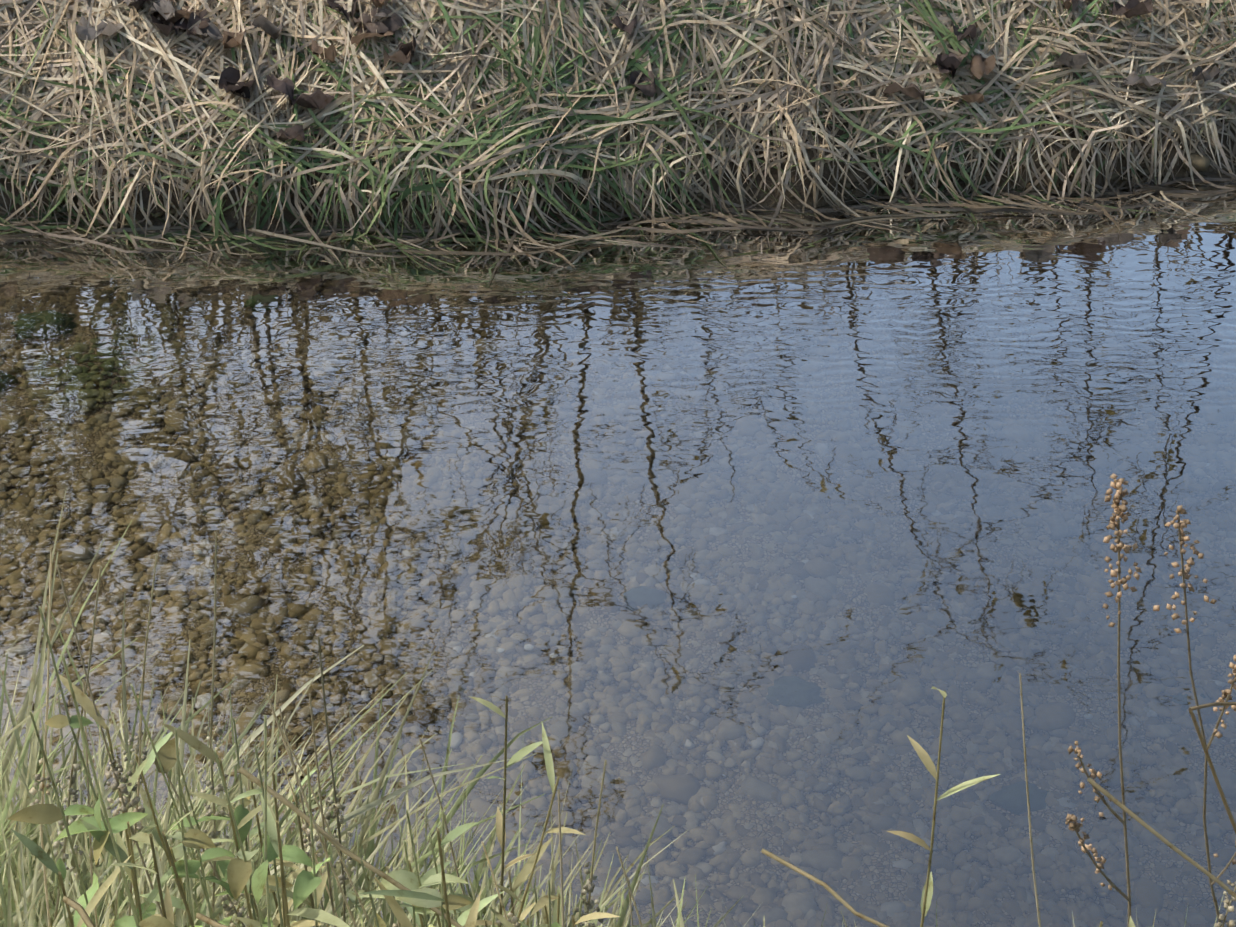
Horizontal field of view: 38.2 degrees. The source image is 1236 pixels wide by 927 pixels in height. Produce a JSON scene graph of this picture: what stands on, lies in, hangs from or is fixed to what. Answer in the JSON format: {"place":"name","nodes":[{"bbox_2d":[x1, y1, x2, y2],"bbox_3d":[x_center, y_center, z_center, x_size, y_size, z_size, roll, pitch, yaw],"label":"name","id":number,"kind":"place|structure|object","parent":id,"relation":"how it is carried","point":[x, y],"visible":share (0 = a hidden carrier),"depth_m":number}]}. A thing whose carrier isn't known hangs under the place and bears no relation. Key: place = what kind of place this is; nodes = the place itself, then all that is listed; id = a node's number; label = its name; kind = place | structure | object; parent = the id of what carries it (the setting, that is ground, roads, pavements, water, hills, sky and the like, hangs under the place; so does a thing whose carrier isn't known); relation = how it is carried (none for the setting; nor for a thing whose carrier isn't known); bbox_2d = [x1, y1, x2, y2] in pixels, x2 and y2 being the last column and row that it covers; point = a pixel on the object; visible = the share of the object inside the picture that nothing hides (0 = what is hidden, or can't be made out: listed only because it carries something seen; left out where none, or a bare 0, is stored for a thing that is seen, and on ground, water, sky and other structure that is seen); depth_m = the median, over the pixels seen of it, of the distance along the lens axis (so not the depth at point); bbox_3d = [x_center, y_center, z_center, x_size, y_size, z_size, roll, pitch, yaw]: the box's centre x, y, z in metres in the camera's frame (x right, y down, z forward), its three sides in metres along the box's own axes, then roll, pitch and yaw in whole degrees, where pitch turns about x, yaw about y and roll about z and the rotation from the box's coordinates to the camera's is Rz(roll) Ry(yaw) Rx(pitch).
{"place":"outdoors","nodes":[
{"label":"outdoors","id":0,"kind":"place"},
{"bbox_2d":[0,167,1235,926],"bbox_3d":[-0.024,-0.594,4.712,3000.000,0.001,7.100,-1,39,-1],"label":"water stream","id":1,"kind":"structure","parent":0,"point":[748,553],"depth_m":3.79},
{"bbox_2d":[0,0,1235,282],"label":"bank grass","id":2,"kind":"structure","parent":0,"point":[544,80],"depth_m":4.77},
{"bbox_2d":[0,4,1235,231],"bbox_3d":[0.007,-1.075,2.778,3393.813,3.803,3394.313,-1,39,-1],"label":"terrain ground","id":3,"kind":"structure","parent":0,"point":[290,216],"depth_m":4.79},
{"bbox_2d":[0,487,1223,926],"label":"bank grass","id":4,"kind":"structure","parent":3,"relation":"on","point":[22,893],"depth_m":2.37},
{"bbox_2d":[0,152,1235,231],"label":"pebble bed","id":5,"kind":"object","parent":3,"relation":"on","point":[1199,162],"depth_m":4.80},
{"bbox_2d":[8,473,1235,926],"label":"bank plants","id":6,"kind":"object","parent":3,"relation":"on","point":[408,889],"visible":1,"depth_m":1.67},
{"bbox_2d":[75,0,1219,140],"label":"dead leaves","id":7,"kind":"object","parent":3,"relation":"on","point":[950,63],"visible":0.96,"depth_m":4.76}
]}

